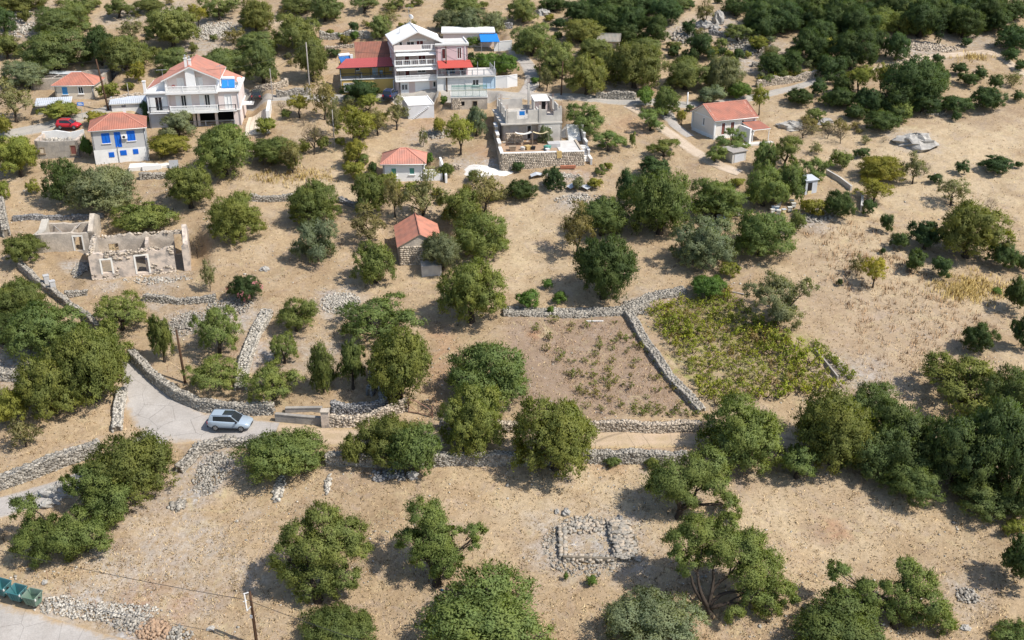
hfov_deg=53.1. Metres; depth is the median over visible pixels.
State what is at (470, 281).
olive tree
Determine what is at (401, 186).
shrub
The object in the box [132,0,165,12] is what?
olive tree
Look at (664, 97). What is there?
olive tree
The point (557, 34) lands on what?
shrub
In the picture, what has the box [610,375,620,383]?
grapevine
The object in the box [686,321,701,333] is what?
grapevine
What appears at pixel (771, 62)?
evergreen tree
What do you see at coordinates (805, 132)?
shrub
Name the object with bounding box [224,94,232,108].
balcony door
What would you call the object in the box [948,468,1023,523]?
olive tree
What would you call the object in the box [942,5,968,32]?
evergreen tree
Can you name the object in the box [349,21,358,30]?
shrub
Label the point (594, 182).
shrub
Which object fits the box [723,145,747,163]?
grey shed
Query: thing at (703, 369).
grapevine
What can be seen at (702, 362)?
grapevine
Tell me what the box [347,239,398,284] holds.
olive tree
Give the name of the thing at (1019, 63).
shrub
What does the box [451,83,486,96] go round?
netting fence
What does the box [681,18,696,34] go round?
shrub
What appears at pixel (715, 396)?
grapevine
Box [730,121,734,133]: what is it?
door
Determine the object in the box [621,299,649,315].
rubble heap
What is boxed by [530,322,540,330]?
grapevine
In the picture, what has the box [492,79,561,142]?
unfinished building
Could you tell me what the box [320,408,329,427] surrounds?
gate pier
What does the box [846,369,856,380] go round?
grapevine
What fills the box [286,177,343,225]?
olive tree
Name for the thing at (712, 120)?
house
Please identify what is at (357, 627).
olive tree
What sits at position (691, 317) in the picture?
grapevine
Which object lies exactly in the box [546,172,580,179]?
rubble heap
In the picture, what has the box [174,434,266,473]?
stone wall
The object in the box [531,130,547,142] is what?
shade sail
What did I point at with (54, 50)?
olive tree
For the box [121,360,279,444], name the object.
road junction
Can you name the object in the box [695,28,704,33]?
shrub
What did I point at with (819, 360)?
grapevine
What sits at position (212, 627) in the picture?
boulder
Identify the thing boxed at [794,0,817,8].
evergreen tree
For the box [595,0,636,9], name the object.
evergreen tree
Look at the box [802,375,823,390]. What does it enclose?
grapevine
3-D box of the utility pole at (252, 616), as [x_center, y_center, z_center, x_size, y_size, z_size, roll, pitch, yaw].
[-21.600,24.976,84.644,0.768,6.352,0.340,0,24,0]
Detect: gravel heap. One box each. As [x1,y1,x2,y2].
[464,164,499,176]
[495,170,512,175]
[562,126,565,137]
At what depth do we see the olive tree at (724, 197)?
137.66 m
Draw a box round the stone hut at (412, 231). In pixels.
[394,212,441,276]
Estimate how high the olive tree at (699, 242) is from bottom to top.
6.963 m
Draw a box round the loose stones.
[0,13,1023,639]
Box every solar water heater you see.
[221,76,235,87]
[338,53,349,62]
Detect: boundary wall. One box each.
[266,100,271,117]
[439,157,446,182]
[494,40,511,50]
[495,74,516,87]
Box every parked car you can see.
[55,118,81,129]
[207,409,252,431]
[251,89,262,99]
[382,88,397,99]
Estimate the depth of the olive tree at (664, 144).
152.51 m
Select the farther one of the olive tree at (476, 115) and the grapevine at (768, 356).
the olive tree at (476, 115)
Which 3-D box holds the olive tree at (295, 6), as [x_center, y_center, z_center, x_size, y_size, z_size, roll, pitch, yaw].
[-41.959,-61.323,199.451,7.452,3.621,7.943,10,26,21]
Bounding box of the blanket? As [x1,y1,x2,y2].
[557,151,561,157]
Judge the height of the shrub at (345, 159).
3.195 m
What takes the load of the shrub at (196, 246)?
on the ground at (986, 138)
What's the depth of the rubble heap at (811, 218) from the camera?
138.40 m
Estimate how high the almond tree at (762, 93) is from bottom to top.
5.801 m
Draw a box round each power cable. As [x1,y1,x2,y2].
[0,550,246,599]
[248,600,358,639]
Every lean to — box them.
[35,96,71,114]
[109,95,147,115]
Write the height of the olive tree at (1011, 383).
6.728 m
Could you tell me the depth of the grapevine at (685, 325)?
118.57 m
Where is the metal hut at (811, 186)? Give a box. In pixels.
[802,174,819,194]
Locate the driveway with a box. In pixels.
[660,109,694,137]
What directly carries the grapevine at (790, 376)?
on the ground at (986, 138)
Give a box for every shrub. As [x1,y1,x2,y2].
[0,113,12,132]
[0,179,10,197]
[0,233,51,262]
[0,385,32,422]
[0,528,7,541]
[5,418,44,449]
[9,49,23,56]
[16,12,22,18]
[21,8,28,21]
[24,177,40,192]
[35,99,80,118]
[77,21,91,29]
[79,135,93,154]
[84,110,107,123]
[94,0,101,6]
[94,82,119,96]
[106,199,184,231]
[120,82,134,90]
[123,61,144,82]
[139,100,149,121]
[143,24,154,33]
[146,133,191,154]
[148,46,161,55]
[153,151,167,157]
[163,0,174,4]
[188,42,198,51]
[189,232,203,258]
[199,258,216,289]
[209,34,218,40]
[219,123,237,130]
[220,25,245,43]
[225,274,264,302]
[231,49,243,56]
[254,117,275,133]
[277,7,287,13]
[277,100,284,111]
[281,108,291,116]
[282,156,300,168]
[283,52,291,58]
[296,138,311,151]
[308,127,318,138]
[315,135,331,148]
[325,47,340,55]
[333,137,345,144]
[338,430,365,464]
[339,33,350,42]
[341,150,356,163]
[341,161,366,178]
[342,37,351,43]
[342,95,354,108]
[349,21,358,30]
[349,30,359,38]
[352,129,370,139]
[354,153,368,163]
[366,161,376,173]
[378,9,400,21]
[380,172,396,184]
[390,178,403,190]
[403,181,416,191]
[404,19,418,24]
[411,0,423,4]
[419,125,427,146]
[426,152,433,162]
[433,116,445,131]
[435,163,455,177]
[440,95,447,103]
[466,169,481,180]
[467,36,480,45]
[468,52,475,58]
[468,52,498,67]
[478,1,488,7]
[493,52,519,74]
[499,187,512,199]
[504,176,539,199]
[512,162,524,171]
[514,288,539,308]
[530,77,540,82]
[541,278,552,287]
[543,13,553,20]
[547,17,565,28]
[547,306,553,312]
[551,31,562,40]
[552,290,567,304]
[563,571,568,579]
[571,176,584,188]
[585,574,597,585]
[587,177,603,187]
[601,457,621,467]
[604,162,612,169]
[629,131,635,145]
[636,84,654,103]
[644,457,658,468]
[665,40,682,49]
[667,44,680,55]
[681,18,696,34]
[686,104,693,111]
[687,0,695,7]
[690,274,729,296]
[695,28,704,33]
[704,46,718,56]
[713,37,728,46]
[717,47,727,54]
[718,261,741,278]
[724,50,735,56]
[726,81,751,97]
[730,178,745,185]
[733,48,745,58]
[745,51,751,57]
[751,35,762,48]
[761,73,773,81]
[763,45,775,55]
[765,36,775,42]
[768,45,780,53]
[774,70,787,76]
[784,86,813,104]
[788,208,806,230]
[794,124,818,137]
[799,113,814,127]
[799,169,808,189]
[799,198,826,215]
[803,59,813,67]
[805,107,826,120]
[806,52,826,66]
[806,124,821,132]
[809,76,828,94]
[809,141,822,154]
[817,92,831,106]
[819,120,832,128]
[820,189,859,217]
[822,125,834,138]
[823,86,852,106]
[829,149,853,167]
[830,117,851,131]
[832,128,852,143]
[835,89,856,105]
[835,279,842,286]
[844,101,866,117]
[844,106,869,119]
[848,252,864,275]
[849,121,860,127]
[853,86,882,110]
[853,148,870,156]
[860,135,871,144]
[861,109,902,130]
[861,198,877,215]
[879,213,894,231]
[886,232,912,246]
[890,101,913,119]
[891,103,913,123]
[904,247,928,269]
[927,173,942,181]
[931,53,945,63]
[931,256,955,278]
[938,95,974,111]
[949,62,968,72]
[950,109,961,120]
[954,159,970,173]
[956,72,980,85]
[958,321,1004,352]
[960,37,972,45]
[969,85,1008,109]
[972,65,988,78]
[975,154,1013,173]
[983,240,1019,268]
[984,73,1003,88]
[984,194,998,210]
[990,287,1003,294]
[1000,48,1020,60]
[1001,517,1023,536]
[1003,71,1023,86]
[1003,274,1023,308]
[1009,316,1023,350]
[1010,90,1023,99]
[1010,252,1023,268]
[1014,161,1023,166]
[1015,59,1023,69]
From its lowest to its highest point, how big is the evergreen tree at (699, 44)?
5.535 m
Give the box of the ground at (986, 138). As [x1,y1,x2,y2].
[0,0,1023,639]
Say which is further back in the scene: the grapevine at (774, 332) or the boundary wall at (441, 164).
the boundary wall at (441, 164)
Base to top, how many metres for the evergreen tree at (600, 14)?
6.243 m
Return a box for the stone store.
[450,91,487,109]
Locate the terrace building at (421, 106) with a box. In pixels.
[402,95,433,118]
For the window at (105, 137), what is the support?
in the hip roofed house at (109, 143)
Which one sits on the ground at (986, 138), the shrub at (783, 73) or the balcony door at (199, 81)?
the shrub at (783, 73)
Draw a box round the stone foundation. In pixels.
[541,513,641,576]
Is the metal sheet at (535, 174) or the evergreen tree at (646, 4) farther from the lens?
the evergreen tree at (646, 4)
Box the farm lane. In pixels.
[276,422,799,450]
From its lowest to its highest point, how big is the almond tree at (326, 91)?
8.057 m
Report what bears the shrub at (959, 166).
on the ground at (986, 138)
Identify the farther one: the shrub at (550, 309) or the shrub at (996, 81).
the shrub at (996, 81)
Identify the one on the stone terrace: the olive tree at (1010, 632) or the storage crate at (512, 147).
the storage crate at (512, 147)
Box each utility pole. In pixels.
[95,59,108,109]
[175,329,186,383]
[243,591,257,639]
[305,42,310,94]
[332,110,334,147]
[445,46,447,91]
[560,61,562,94]
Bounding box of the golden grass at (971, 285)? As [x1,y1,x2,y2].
[228,50,1010,307]
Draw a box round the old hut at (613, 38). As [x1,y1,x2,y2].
[597,33,620,49]
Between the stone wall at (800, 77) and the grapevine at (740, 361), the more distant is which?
the stone wall at (800, 77)
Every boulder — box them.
[33,484,75,500]
[38,498,60,508]
[206,625,214,630]
[259,266,270,271]
[374,474,382,481]
[406,470,418,479]
[537,8,549,15]
[562,508,570,516]
[696,19,713,28]
[710,24,720,30]
[711,10,723,24]
[727,35,738,40]
[775,120,803,130]
[816,117,832,124]
[892,132,938,151]
[960,624,971,630]
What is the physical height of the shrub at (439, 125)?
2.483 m
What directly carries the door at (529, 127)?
in the unfinished building at (543, 109)
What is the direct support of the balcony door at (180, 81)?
in the gabled house at (192, 85)
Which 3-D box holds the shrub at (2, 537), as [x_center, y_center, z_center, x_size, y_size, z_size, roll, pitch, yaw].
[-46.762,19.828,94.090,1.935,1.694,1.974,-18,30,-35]
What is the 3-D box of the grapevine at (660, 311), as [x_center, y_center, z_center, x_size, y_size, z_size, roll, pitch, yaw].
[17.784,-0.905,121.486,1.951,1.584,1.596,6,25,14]
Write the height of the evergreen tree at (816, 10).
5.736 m
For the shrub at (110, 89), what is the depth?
168.04 m
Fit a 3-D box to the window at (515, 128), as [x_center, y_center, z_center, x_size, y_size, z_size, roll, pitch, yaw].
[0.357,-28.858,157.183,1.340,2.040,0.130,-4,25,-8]
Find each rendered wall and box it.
[274,412,321,425]
[285,406,322,412]
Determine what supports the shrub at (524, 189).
on the ground at (986, 138)
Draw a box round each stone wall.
[0,196,10,237]
[0,366,31,382]
[0,438,100,490]
[12,213,104,221]
[17,261,98,329]
[64,289,87,297]
[104,62,124,80]
[107,92,145,106]
[111,386,127,432]
[127,348,275,415]
[138,172,165,179]
[142,293,217,304]
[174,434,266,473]
[234,308,273,390]
[249,193,292,201]
[254,78,288,92]
[276,87,308,97]
[319,30,372,39]
[324,43,353,48]
[324,447,687,467]
[325,397,407,427]
[330,385,387,414]
[338,196,363,208]
[365,367,379,396]
[439,418,701,433]
[446,162,460,169]
[500,22,512,28]
[502,305,626,318]
[595,90,635,99]
[622,286,687,309]
[623,307,705,413]
[708,29,747,40]
[752,62,761,66]
[755,70,821,87]
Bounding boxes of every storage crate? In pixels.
[509,145,515,150]
[524,144,530,149]
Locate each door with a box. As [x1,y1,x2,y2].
[114,132,121,146]
[154,97,163,110]
[176,78,184,88]
[180,95,186,108]
[195,77,203,88]
[204,94,210,107]
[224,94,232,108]
[400,82,408,92]
[404,56,409,62]
[415,81,429,91]
[416,41,423,47]
[418,51,425,61]
[441,48,445,58]
[445,79,464,89]
[447,68,454,73]
[457,47,461,58]
[472,101,477,106]
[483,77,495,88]
[527,125,531,139]
[720,122,725,134]
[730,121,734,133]
[734,153,744,162]
[807,182,812,191]
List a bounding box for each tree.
[0,0,47,11]
[0,6,17,31]
[0,30,18,59]
[0,59,50,88]
[0,76,38,122]
[0,132,41,177]
[0,275,47,320]
[0,297,91,360]
[0,311,14,344]
[5,491,115,571]
[8,341,89,422]
[15,26,92,70]
[26,5,81,32]
[38,155,82,203]
[48,325,132,408]
[54,0,90,24]
[56,459,133,530]
[60,163,144,212]
[66,317,138,366]
[67,0,95,13]
[79,425,180,508]
[81,23,113,65]
[91,289,148,330]
[95,33,154,71]
[103,0,140,18]
[115,16,143,35]
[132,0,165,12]
[143,4,202,49]
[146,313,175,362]
[152,47,187,74]
[156,109,198,136]
[161,160,214,208]
[180,353,244,391]
[185,3,207,25]
[188,303,243,353]
[192,123,254,181]
[195,0,241,20]
[203,46,244,71]
[203,189,268,245]
[226,424,330,484]
[235,29,277,51]
[235,358,308,402]
[238,0,274,31]
[239,40,280,83]
[248,135,300,164]
[266,497,374,605]
[268,331,298,363]
[270,11,322,49]
[272,294,321,331]
[278,138,302,172]
[280,0,314,13]
[286,94,308,117]
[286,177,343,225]
[288,216,339,264]
[293,31,329,82]
[296,599,379,639]
[298,117,328,154]
[303,72,337,119]
[304,339,336,394]
[308,0,345,21]
[323,95,341,136]
[333,290,429,343]
[335,104,376,139]
[335,336,365,389]
[338,77,381,100]
[342,138,367,161]
[347,170,388,213]
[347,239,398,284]
[349,0,380,12]
[349,201,387,239]
[354,409,423,467]
[355,93,381,111]
[362,324,433,408]
[365,106,389,135]
[369,12,393,38]
[382,0,413,9]
[383,95,410,129]
[383,175,402,217]
[384,419,442,476]
[391,490,489,588]
[394,161,450,216]
[411,557,556,639]
[420,230,463,270]
[432,9,458,28]
[434,252,509,323]
[435,186,482,222]
[435,381,509,463]
[440,0,482,15]
[442,338,531,412]
[444,113,476,155]
[450,210,512,258]
[451,6,485,27]
[463,170,504,212]
[466,105,488,136]
[482,11,506,33]
[506,0,539,22]
[506,393,602,482]
[510,22,555,55]
[533,39,575,78]
[536,0,566,10]
[536,124,552,143]
[538,66,553,90]
[540,165,567,190]
[559,18,606,42]
[559,197,596,256]
[562,0,590,19]
[563,51,608,94]
[565,100,607,135]
[571,231,640,303]
[574,193,632,235]
[575,38,612,57]
[579,0,605,10]
[586,2,622,32]
[591,130,627,151]
[594,44,619,81]
[594,164,606,174]
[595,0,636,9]
[597,582,710,639]
[604,20,642,43]
[608,40,674,88]
[614,166,637,202]
[616,5,647,32]
[616,167,694,235]
[624,37,663,56]
[629,0,658,13]
[637,13,671,41]
[637,155,671,176]
[638,107,664,130]
[639,442,744,520]
[644,137,680,156]
[649,0,683,23]
[651,82,681,115]
[660,505,802,625]
[663,53,713,89]
[667,212,741,273]
[673,0,689,8]
[676,110,687,124]
[680,31,717,59]
[689,177,749,218]
[695,0,714,20]
[695,389,788,476]
[696,84,727,102]
[704,53,747,91]
[705,146,728,161]
[713,126,751,148]
[720,0,750,15]
[722,23,755,40]
[731,209,799,257]
[741,0,779,27]
[741,268,819,330]
[743,7,786,35]
[743,165,791,206]
[747,35,768,53]
[750,83,769,115]
[751,139,776,170]
[752,0,777,6]
[755,17,778,36]
[755,51,787,74]
[766,135,803,167]
[768,0,803,32]
[769,0,798,25]
[770,161,805,201]
[774,442,823,479]
[780,48,803,74]
[785,584,891,639]
[789,26,831,59]
[790,385,879,475]
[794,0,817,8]
[797,1,830,25]
[798,9,814,27]
[798,155,834,181]
[801,19,838,38]
[807,0,828,5]
[812,53,849,81]
[817,6,846,31]
[822,0,856,25]
[822,554,960,637]
[823,1,853,21]
[824,27,880,69]
[832,73,855,92]
[836,2,883,36]
[838,421,908,482]
[844,380,902,424]
[845,65,875,92]
[852,177,894,202]
[855,155,909,182]
[856,1,875,14]
[861,255,889,287]
[868,397,947,472]
[869,3,904,21]
[869,29,889,52]
[870,0,903,12]
[872,60,888,90]
[874,11,892,30]
[877,450,947,509]
[878,79,916,110]
[879,53,950,108]
[883,31,911,60]
[886,12,911,33]
[889,0,911,11]
[896,0,943,37]
[898,0,920,10]
[900,150,929,183]
[905,89,944,113]
[905,218,945,249]
[906,21,931,36]
[915,408,1004,487]
[918,348,1004,415]
[928,0,955,17]
[929,197,1017,258]
[933,60,950,81]
[934,8,947,42]
[935,5,953,31]
[935,177,971,205]
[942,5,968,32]
[948,5,986,37]
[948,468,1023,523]
[949,0,962,4]
[954,0,982,11]
[961,392,1023,487]
[972,361,1023,413]
[973,0,1008,26]
[984,614,1023,639]
[985,10,1017,32]
[993,456,1023,519]
[994,24,1023,50]
[998,529,1023,579]
[1004,0,1023,20]
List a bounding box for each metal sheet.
[530,172,541,176]
[581,184,590,188]
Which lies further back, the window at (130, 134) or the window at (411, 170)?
the window at (130, 134)
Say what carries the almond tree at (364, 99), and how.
on the ground at (986, 138)
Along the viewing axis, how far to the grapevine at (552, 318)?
120.42 m
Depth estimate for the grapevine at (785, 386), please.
110.02 m
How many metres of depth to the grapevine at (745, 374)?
112.31 m
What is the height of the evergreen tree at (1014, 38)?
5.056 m
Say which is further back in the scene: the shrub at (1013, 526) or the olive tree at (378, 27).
the olive tree at (378, 27)
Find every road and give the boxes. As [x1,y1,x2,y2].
[0,75,839,139]
[0,431,168,518]
[0,603,125,639]
[506,49,540,94]
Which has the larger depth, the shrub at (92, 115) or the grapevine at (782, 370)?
the shrub at (92, 115)
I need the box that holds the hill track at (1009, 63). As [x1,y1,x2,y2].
[868,50,1023,77]
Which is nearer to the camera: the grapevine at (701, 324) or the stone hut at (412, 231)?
the grapevine at (701, 324)
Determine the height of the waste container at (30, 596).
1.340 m
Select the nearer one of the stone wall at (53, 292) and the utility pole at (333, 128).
the stone wall at (53, 292)
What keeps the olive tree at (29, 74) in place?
on the ground at (986, 138)
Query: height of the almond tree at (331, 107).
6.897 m
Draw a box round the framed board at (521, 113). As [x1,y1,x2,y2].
[518,110,525,117]
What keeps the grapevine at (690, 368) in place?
on the ground at (986, 138)
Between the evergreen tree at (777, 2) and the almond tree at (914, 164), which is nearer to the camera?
the almond tree at (914, 164)
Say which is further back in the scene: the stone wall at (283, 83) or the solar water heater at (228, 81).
the stone wall at (283, 83)
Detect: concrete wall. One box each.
[826,169,851,190]
[860,195,863,210]
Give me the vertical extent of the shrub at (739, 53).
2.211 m
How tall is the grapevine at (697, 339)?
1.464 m
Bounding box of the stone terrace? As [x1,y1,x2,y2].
[493,122,592,170]
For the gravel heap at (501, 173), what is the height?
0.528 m
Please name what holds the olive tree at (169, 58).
on the ground at (986, 138)
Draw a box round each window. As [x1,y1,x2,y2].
[39,147,44,154]
[62,87,68,94]
[69,145,77,154]
[78,87,83,94]
[101,133,111,143]
[126,130,136,141]
[391,168,397,175]
[406,41,414,44]
[409,167,414,174]
[472,79,478,85]
[510,125,518,132]
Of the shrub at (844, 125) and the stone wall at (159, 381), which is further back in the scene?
the shrub at (844, 125)
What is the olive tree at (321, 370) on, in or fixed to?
on the ground at (986, 138)
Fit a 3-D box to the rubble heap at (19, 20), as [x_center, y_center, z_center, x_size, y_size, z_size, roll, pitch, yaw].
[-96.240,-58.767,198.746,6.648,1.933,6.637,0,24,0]
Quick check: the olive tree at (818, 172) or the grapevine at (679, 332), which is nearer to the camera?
the grapevine at (679, 332)
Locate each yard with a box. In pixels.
[31,68,111,90]
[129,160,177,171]
[245,108,270,135]
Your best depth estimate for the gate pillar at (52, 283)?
124.72 m
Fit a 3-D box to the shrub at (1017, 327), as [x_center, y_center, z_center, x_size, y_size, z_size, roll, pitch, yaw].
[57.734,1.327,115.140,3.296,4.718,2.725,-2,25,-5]
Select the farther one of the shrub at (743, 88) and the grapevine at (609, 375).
the shrub at (743, 88)
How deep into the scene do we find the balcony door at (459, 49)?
169.01 m
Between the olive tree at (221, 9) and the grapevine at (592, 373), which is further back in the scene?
the olive tree at (221, 9)
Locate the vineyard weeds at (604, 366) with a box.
[524,319,690,415]
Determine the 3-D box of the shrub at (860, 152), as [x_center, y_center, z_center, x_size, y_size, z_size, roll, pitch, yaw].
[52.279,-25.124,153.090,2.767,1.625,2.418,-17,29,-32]
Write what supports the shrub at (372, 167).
on the ground at (986, 138)
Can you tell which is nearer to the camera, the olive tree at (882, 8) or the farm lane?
the farm lane
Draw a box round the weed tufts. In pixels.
[800,218,997,381]
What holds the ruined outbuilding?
on the ground at (986, 138)
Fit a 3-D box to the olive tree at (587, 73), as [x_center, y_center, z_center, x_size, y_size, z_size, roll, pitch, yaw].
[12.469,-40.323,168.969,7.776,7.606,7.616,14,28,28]
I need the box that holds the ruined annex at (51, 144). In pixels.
[34,129,86,158]
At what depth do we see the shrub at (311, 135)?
157.10 m
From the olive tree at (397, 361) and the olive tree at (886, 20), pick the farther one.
the olive tree at (886, 20)
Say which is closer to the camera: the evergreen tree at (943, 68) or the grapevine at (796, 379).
the grapevine at (796, 379)
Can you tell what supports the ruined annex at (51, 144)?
on the ground at (986, 138)
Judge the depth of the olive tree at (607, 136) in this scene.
153.84 m
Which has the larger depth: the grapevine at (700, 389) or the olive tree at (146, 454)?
the grapevine at (700, 389)
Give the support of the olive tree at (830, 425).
on the ground at (986, 138)
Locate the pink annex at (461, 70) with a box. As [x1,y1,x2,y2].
[434,37,495,90]
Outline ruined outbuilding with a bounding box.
[33,213,101,254]
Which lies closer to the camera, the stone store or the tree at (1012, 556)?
the tree at (1012, 556)
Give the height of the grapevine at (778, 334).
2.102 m
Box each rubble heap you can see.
[3,21,37,37]
[9,10,33,22]
[33,595,83,614]
[58,602,162,621]
[71,262,89,277]
[112,611,153,632]
[122,276,192,284]
[135,617,170,639]
[164,624,193,639]
[166,498,186,512]
[168,311,204,335]
[190,21,242,40]
[191,451,229,496]
[206,297,253,315]
[271,475,286,502]
[319,292,360,312]
[323,473,332,494]
[369,467,407,482]
[421,128,449,138]
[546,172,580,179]
[554,192,600,203]
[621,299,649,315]
[670,28,706,43]
[727,40,771,55]
[800,212,835,222]
[910,42,959,52]
[918,108,945,114]
[955,587,979,603]
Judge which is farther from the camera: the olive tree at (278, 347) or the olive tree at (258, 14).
the olive tree at (258, 14)
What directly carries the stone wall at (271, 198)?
on the ground at (986, 138)
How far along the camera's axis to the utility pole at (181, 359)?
110.89 m
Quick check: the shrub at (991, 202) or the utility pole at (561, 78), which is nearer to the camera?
the shrub at (991, 202)
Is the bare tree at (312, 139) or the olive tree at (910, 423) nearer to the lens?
the olive tree at (910, 423)
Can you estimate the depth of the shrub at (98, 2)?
203.39 m
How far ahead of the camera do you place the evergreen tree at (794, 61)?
176.04 m
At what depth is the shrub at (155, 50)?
182.07 m
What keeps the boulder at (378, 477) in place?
on the ground at (986, 138)
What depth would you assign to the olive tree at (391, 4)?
201.11 m
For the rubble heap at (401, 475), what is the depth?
100.43 m
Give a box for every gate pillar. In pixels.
[42,274,49,284]
[48,279,55,287]
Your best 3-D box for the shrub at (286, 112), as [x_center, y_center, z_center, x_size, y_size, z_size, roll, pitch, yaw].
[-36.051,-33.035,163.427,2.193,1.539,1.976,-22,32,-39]
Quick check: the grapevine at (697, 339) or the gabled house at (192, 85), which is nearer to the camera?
the grapevine at (697, 339)
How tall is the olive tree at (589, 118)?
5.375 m
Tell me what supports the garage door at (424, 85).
in the tall house at (411, 64)
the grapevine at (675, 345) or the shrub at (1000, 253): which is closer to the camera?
the grapevine at (675, 345)
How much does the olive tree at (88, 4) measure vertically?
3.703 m
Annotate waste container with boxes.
[0,577,11,597]
[5,583,26,602]
[21,587,42,607]
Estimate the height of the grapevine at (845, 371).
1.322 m
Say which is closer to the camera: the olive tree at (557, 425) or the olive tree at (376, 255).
the olive tree at (557, 425)
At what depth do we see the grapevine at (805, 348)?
114.97 m
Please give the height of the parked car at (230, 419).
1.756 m
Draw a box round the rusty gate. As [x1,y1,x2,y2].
[407,397,432,417]
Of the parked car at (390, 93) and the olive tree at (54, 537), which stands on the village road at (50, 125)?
the parked car at (390, 93)
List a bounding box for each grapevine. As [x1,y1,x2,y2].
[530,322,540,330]
[541,343,550,351]
[543,332,553,340]
[546,314,558,323]
[553,348,565,355]
[555,353,564,361]
[568,368,579,377]
[575,383,582,391]
[576,367,587,376]
[582,319,592,326]
[585,388,598,396]
[588,379,596,387]
[589,368,597,376]
[595,338,602,350]
[604,367,613,378]
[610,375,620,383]
[621,378,634,388]
[629,406,638,414]
[631,399,640,407]
[633,340,643,349]
[644,401,653,409]
[653,322,669,329]
[654,305,668,316]
[655,314,662,323]
[656,298,667,309]
[660,328,673,336]
[662,313,678,329]
[663,309,677,319]
[664,303,678,312]
[664,336,678,344]
[666,322,680,334]
[668,298,676,307]
[668,330,680,340]
[671,337,678,347]
[672,326,688,335]
[673,399,682,409]
[674,349,684,355]
[675,315,688,328]
[676,339,687,348]
[677,292,687,302]
[677,345,691,355]
[679,330,691,339]
[681,319,693,333]
[682,328,694,338]
[683,307,695,316]
[684,312,695,323]
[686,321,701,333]
[686,366,696,374]
[687,326,703,337]
[687,334,699,346]
[690,342,699,353]
[691,335,704,346]
[694,370,706,387]
[695,300,703,307]
[695,362,706,370]
[695,381,714,395]
[696,333,712,343]
[697,318,706,331]
[699,358,716,367]
[701,304,711,313]
[701,344,717,352]
[704,331,715,342]
[705,387,718,399]
[706,372,717,383]
[706,389,723,404]
[709,297,723,305]
[709,310,720,319]
[709,383,722,392]
[711,334,723,341]
[711,361,722,370]
[712,304,722,312]
[712,320,723,328]
[712,351,721,361]
[715,379,730,390]
[720,329,730,340]
[721,285,733,292]
[721,301,734,311]
[722,292,739,301]
[723,314,733,323]
[724,289,734,301]
[726,360,736,369]
[726,380,739,390]
[729,314,743,322]
[729,343,739,354]
[731,323,744,336]
[733,298,744,305]
[733,358,746,365]
[734,325,750,336]
[734,377,748,386]
[738,307,747,313]
[738,333,750,345]
[740,350,751,355]
[742,343,754,352]
[743,355,755,364]
[743,369,757,378]
[745,310,758,322]
[747,328,760,342]
[747,382,762,394]
[750,329,766,342]
[750,348,763,356]
[751,375,760,384]
[751,386,767,399]
[753,340,770,353]
[754,323,776,339]
[754,336,776,349]
[754,355,763,365]
[754,368,764,377]
[757,380,770,392]
[758,385,775,397]
[759,318,773,327]
[759,342,777,354]
[762,353,776,361]
[762,374,771,383]
[763,324,783,339]
[766,328,781,346]
[766,373,779,383]
[768,361,775,369]
[770,325,792,336]
[770,328,787,343]
[773,340,788,351]
[773,384,786,398]
[774,353,789,365]
[775,335,797,353]
[777,363,794,373]
[778,344,797,360]
[779,380,793,396]
[780,372,792,381]
[780,379,797,388]
[784,371,798,381]
[786,336,805,350]
[786,349,805,357]
[787,355,806,365]
[787,381,806,393]
[790,374,806,387]
[792,364,805,377]
[793,354,802,361]
[793,362,809,373]
[797,345,814,358]
[798,374,813,386]
[798,383,811,393]
[799,346,823,363]
[800,362,816,370]
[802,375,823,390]
[811,355,823,368]
[812,373,825,386]
[814,380,831,391]
[815,366,826,378]
[817,365,830,374]
[824,351,832,359]
[829,376,845,386]
[832,354,843,364]
[840,364,849,374]
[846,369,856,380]
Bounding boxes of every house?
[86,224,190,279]
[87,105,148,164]
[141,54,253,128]
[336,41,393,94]
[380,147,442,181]
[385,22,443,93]
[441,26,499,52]
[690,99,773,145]
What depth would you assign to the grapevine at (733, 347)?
115.72 m
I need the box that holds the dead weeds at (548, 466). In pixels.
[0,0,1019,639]
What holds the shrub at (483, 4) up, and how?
on the ground at (986, 138)
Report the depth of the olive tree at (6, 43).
181.34 m
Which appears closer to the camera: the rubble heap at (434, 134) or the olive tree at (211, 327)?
the olive tree at (211, 327)
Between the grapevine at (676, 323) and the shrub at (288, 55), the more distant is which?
the shrub at (288, 55)
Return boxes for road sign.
[77,102,83,117]
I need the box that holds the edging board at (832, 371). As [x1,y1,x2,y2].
[813,348,838,379]
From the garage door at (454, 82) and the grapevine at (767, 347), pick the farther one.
the garage door at (454, 82)
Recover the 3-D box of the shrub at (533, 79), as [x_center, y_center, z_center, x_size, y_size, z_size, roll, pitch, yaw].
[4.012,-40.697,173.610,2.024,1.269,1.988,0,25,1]
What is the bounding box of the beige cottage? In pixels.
[51,72,104,98]
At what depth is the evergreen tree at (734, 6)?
197.69 m
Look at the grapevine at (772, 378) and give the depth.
111.66 m
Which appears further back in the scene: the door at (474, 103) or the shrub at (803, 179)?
the door at (474, 103)
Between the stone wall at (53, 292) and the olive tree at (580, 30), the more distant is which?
the olive tree at (580, 30)
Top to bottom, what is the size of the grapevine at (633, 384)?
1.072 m
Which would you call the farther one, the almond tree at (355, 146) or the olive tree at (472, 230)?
the almond tree at (355, 146)
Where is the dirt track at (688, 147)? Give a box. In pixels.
[624,104,742,175]
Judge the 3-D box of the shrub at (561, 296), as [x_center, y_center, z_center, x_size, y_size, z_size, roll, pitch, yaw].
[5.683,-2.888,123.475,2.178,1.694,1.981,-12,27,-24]
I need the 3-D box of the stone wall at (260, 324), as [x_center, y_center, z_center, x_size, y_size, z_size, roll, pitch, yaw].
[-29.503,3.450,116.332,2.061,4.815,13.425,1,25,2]
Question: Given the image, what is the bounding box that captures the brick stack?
[560,165,575,168]

